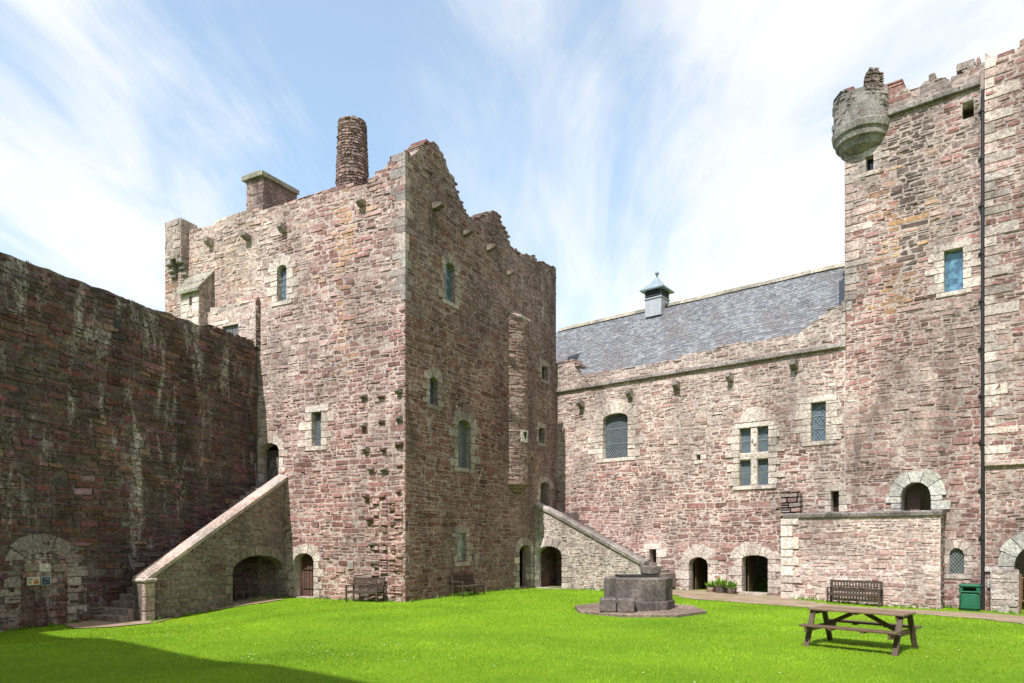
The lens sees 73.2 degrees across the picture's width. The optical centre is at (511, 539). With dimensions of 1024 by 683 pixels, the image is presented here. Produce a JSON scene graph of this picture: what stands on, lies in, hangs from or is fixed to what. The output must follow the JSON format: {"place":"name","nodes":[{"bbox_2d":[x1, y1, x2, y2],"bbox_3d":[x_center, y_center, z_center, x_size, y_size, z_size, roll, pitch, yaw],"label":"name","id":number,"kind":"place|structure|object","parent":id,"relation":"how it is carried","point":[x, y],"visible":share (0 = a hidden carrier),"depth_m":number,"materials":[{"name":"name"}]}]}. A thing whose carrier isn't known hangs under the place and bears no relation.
{"place":"outdoors","nodes":[
{"label":"outdoors","id":0,"kind":"place"},
{"bbox_2d":[64,596,282,627],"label":"path","id":1,"kind":"structure","parent":0,"point":[87,624],"depth_m":23.40,"materials":[{"name":"grey stone"}]},
{"bbox_2d":[232,577,256,601],"bbox_3d":[-11.542,2.096,29.345,0.655,0.966,1.303,0,0,21],"label":"garden bench","id":2,"kind":"object","parent":1,"relation":"on","point":[240,583],"visible":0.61,"depth_m":29.65,"materials":[{"name":"brown wood"}]},
{"bbox_2d":[0,580,1023,682],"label":"lawn","id":3,"kind":"structure","parent":0,"point":[761,586],"depth_m":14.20,"materials":[{"name":"green plant"}]},
{"bbox_2d":[0,252,257,631],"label":"curtain wall","id":4,"kind":"structure","parent":3,"relation":"on","point":[128,441],"depth_m":24.30,"materials":[{"name":"stone"}]},
{"bbox_2d":[26,577,39,585],"bbox_3d":[-15.237,1.310,21.965,0.044,0.261,0.413,0,0,21],"label":"information panel","id":5,"kind":"object","parent":4,"relation":"attached to","point":[32,580],"visible":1,"depth_m":21.92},
{"bbox_2d":[40,576,50,585],"bbox_3d":[-15.098,1.325,22.334,0.044,0.298,0.312,0,0,21],"label":"notice board","id":6,"kind":"object","parent":4,"relation":"attached to","point":[45,580],"visible":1,"depth_m":22.31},
{"bbox_2d":[93,475,287,621],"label":"stone staircase","id":7,"kind":"structure","parent":3,"relation":"on","point":[193,573],"depth_m":26.95,"materials":[{"name":"grey stone"}]},
{"bbox_2d":[165,115,556,601],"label":"tower house","id":8,"kind":"structure","parent":3,"relation":"on","point":[394,319],"depth_m":30.52,"materials":[{"name":"stone"}]},
{"bbox_2d":[264,253,298,306],"bbox_3d":[-10.299,-11.728,31.159,2.104,2.362,0.338,0,0,27],"label":"window","id":9,"kind":"structure","parent":8,"relation":"in","point":[286,271],"depth_m":31.15,"materials":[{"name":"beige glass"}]},
{"bbox_2d":[285,543,323,596],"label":"door","id":10,"kind":"structure","parent":8,"relation":"in","point":[310,560],"depth_m":30.76,"materials":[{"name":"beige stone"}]},
{"bbox_2d":[298,404,333,450],"bbox_3d":[-8.495,-4.898,30.244,2.078,1.993,0.338,0,0,27],"label":"window","id":11,"kind":"structure","parent":8,"relation":"in","point":[316,444],"depth_m":30.26,"materials":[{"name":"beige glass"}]},
{"bbox_2d":[422,366,445,410],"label":"window","id":12,"kind":"structure","parent":8,"relation":"in","point":[433,373],"depth_m":29.81,"materials":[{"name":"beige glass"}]},
{"bbox_2d":[438,251,462,309],"bbox_3d":[-2.835,-11.546,30.739,0.338,2.352,1.863,0,0,31],"label":"window","id":13,"kind":"structure","parent":8,"relation":"in","point":[446,268],"depth_m":30.88,"materials":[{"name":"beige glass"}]},
{"bbox_2d":[451,527,472,565],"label":"window","id":14,"kind":"structure","parent":8,"relation":"in","point":[459,546],"depth_m":31.53,"materials":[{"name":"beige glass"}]},
{"bbox_2d":[448,408,479,472],"bbox_3d":[-2.284,-4.548,31.656,0.339,2.915,2.522,0,0,31],"label":"window","id":15,"kind":"structure","parent":8,"relation":"in","point":[460,418],"depth_m":31.81,"materials":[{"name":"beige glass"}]},
{"bbox_2d":[536,421,546,446],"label":"window","id":16,"kind":"structure","parent":8,"relation":"in","point":[539,436],"depth_m":38.12,"materials":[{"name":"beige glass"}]},
{"bbox_2d":[538,359,550,384],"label":"window","id":17,"kind":"structure","parent":8,"relation":"in","point":[543,377],"depth_m":38.43,"materials":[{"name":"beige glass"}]},
{"bbox_2d":[345,577,384,602],"bbox_3d":[-6.013,2.042,28.263,1.484,0.966,0.655,0,0,20],"label":"garden bench","id":18,"kind":"object","parent":3,"relation":"on","point":[374,586],"visible":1,"depth_m":28.41,"materials":[{"name":"brown wood"}]},
{"bbox_2d":[451,573,484,596],"bbox_3d":[-1.955,2.004,30.954,0.655,0.966,1.720,0,0,31],"label":"garden bench","id":19,"kind":"object","parent":3,"relation":"on","point":[463,579],"visible":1,"depth_m":30.93,"materials":[{"name":"brown wood"}]},
{"bbox_2d":[534,502,675,589],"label":"stone staircase","id":20,"kind":"structure","parent":3,"relation":"on","point":[591,558],"depth_m":35.55,"materials":[{"name":"grey stone"}]},
{"bbox_2d":[575,565,706,617],"bbox_3d":[4.020,1.630,22.000,3.931,1.615,3.931,0,0,0],"label":"well head","id":21,"kind":"object","parent":3,"relation":"on","point":[647,592],"visible":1,"depth_m":21.07},
{"bbox_2d":[556,262,851,594],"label":"great hall","id":22,"kind":"structure","parent":3,"relation":"on","point":[700,440],"depth_m":34.68,"materials":[{"name":"brown stone"}]},
{"bbox_2d":[588,399,642,462],"bbox_3d":[5.641,-5.909,37.292,3.426,3.389,0.398,0,0,38],"label":"window","id":23,"kind":"structure","parent":22,"relation":"in","point":[617,431],"depth_m":37.37,"materials":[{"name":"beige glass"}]},
{"bbox_2d":[640,543,666,565],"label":"window","id":24,"kind":"structure","parent":22,"relation":"in","point":[660,552],"depth_m":35.67,"materials":[{"name":"beige stone"}]},
{"bbox_2d":[691,451,705,463],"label":"window","id":25,"kind":"structure","parent":22,"relation":"in","point":[703,456],"depth_m":34.22,"materials":[{"name":"beige stone"}]},
{"bbox_2d":[695,557,703,589],"bbox_3d":[9.632,1.811,35.457,0.050,1.835,0.991,0,0,37],"label":"door","id":26,"kind":"structure","parent":22,"relation":"in","point":[699,562],"depth_m":35.40,"materials":[{"name":"brown wood"}]},
{"bbox_2d":[741,461,750,485],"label":"window","id":27,"kind":"structure","parent":22,"relation":"in","point":[746,465],"depth_m":32.96,"materials":[{"name":"grey glass"}]},
{"bbox_2d":[748,555,754,591],"bbox_3d":[11.730,1.696,33.791,0.050,1.878,0.991,0,0,37],"label":"door","id":28,"kind":"structure","parent":22,"relation":"in","point":[751,559],"depth_m":33.71,"materials":[{"name":"brown wood"}]},
{"bbox_2d":[725,407,784,489],"bbox_3d":[11.495,-4.333,32.578,2.829,3.909,0.363,0,0,38],"label":"window","id":29,"kind":"structure","parent":22,"relation":"in","point":[752,414],"depth_m":32.53,"materials":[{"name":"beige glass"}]},
{"bbox_2d":[759,427,768,451],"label":"window","id":30,"kind":"structure","parent":22,"relation":"in","point":[763,431],"depth_m":32.47,"materials":[{"name":"grey glass"}]},
{"bbox_2d":[759,459,768,484],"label":"window","id":31,"kind":"structure","parent":22,"relation":"in","point":[763,464],"depth_m":32.45,"materials":[{"name":"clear glass"}]},
{"bbox_2d":[790,394,842,445],"bbox_3d":[13.647,-5.326,30.897,2.236,2.237,0.338,0,0,38],"label":"window","id":32,"kind":"structure","parent":22,"relation":"in","point":[819,414],"depth_m":30.90,"materials":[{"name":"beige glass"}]},
{"bbox_2d":[818,484,851,511],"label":"window","id":33,"kind":"structure","parent":22,"relation":"in","point":[838,489],"depth_m":30.41,"materials":[{"name":"beige stone"}]},
{"bbox_2d":[826,580,882,605],"bbox_3d":[13.994,2.152,28.203,1.991,0.966,0.655,0,0,38],"label":"garden bench","id":34,"kind":"object","parent":3,"relation":"on","point":[878,591],"visible":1,"depth_m":28.29,"materials":[{"name":"brown wood"}]},
{"bbox_2d":[799,606,921,655],"bbox_3d":[6.982,1.797,13.840,1.552,0.795,1.800,0,0,-44],"label":"picnic table","id":35,"kind":"object","parent":3,"relation":"on","point":[896,633],"visible":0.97,"depth_m":13.60,"materials":[{"name":"brown wood"}]},
{"bbox_2d":[781,510,946,609],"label":"terrace","id":36,"kind":"structure","parent":3,"relation":"on","point":[900,554],"depth_m":28.39,"materials":[{"name":"stone"}]},
{"bbox_2d":[831,39,1023,610],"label":"gatehouse tower","id":37,"kind":"structure","parent":3,"relation":"on","point":[909,157],"depth_m":27.86,"materials":[{"name":"stone"}]},
{"bbox_2d":[850,145,889,177],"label":"window","id":38,"kind":"structure","parent":37,"relation":"in","point":[876,152],"depth_m":29.47,"materials":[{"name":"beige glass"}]},
{"bbox_2d":[907,483,919,510],"bbox_3d":[16.950,-1.646,29.122,0.488,1.481,0.070,0,0,38],"label":"door","id":39,"kind":"structure","parent":37,"relation":"in","point":[913,492],"depth_m":29.09,"materials":[{"name":"brown wood"}]},
{"bbox_2d":[925,238,980,297],"bbox_3d":[17.716,-10.841,27.666,1.999,2.171,0.338,0,0,38],"label":"window","id":40,"kind":"structure","parent":37,"relation":"in","point":[953,253],"depth_m":27.71,"materials":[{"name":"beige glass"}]},
{"bbox_2d":[944,539,978,578],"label":"window","id":41,"kind":"structure","parent":37,"relation":"in","point":[956,559],"depth_m":27.52,"materials":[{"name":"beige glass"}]},
{"bbox_2d":[978,89,984,609],"bbox_3d":[18.340,-7.370,26.875,0.300,20.301,0.222,0,0,38],"label":"drainpipe","id":42,"kind":"object","parent":37,"relation":"attached to","point":[982,345],"visible":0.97,"depth_m":26.81,"materials":[{"name":"black metal"}]},
{"bbox_2d":[958,583,981,611],"bbox_3d":[17.601,2.202,26.517,0.700,1.030,0.620,0,0,38],"label":"litter bin","id":43,"kind":"object","parent":3,"relation":"on","point":[969,597],"visible":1,"depth_m":26.31,"materials":[{"name":"green paint"}]},
{"bbox_2d":[963,596,975,605],"bbox_3d":[17.422,2.327,26.291,0.440,0.380,0.017,0,0,38],"label":"door panel","id":44,"kind":"structure","parent":43,"relation":"in","point":[967,600],"depth_m":26.28,"materials":[{"name":"green paint"}]},
{"bbox_2d":[990,569,1019,613],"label":"wall","id":45,"kind":"structure","parent":3,"relation":"on","point":[1004,590],"depth_m":25.91,"materials":[{"name":"grey stone"}]},
{"bbox_2d":[1019,574,1023,613],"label":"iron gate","id":46,"kind":"structure","parent":3,"relation":"on","point":[1021,578],"depth_m":25.55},
{"bbox_2d":[0,0,1023,332],"label":"sky","id":47,"kind":"structure","parent":0,"point":[615,144],"materials":[{"name":"blue"}]},
{"bbox_2d":[672,589,1023,623],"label":"path","id":48,"kind":"structure","parent":0,"point":[739,598],"depth_m":28.00,"materials":[{"name":"beige gravel"}]},
{"bbox_2d":[706,580,714,591],"bbox_3d":[9.618,2.212,33.425,0.736,0.597,0.728,0,0,0],"label":"potted plant","id":49,"kind":"object","parent":48,"relation":"on","point":[711,587],"visible":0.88,"depth_m":33.24,"materials":[{"name":"green plant"}]},
{"bbox_2d":[715,577,727,592],"bbox_3d":[9.984,2.120,32.935,1.006,0.797,0.987,0,0,-37],"label":"potted plant","id":50,"kind":"object","parent":48,"relation":"on","point":[720,586],"visible":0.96,"depth_m":32.72,"materials":[{"name":"green plant"}]},
{"bbox_2d":[725,580,738,593],"bbox_3d":[10.276,2.187,32.382,0.921,0.682,0.786,0,0,-21],"label":"potted plant","id":51,"kind":"object","parent":48,"relation":"on","point":[731,587],"visible":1,"depth_m":32.22,"materials":[{"name":"green plant"}]}
]}

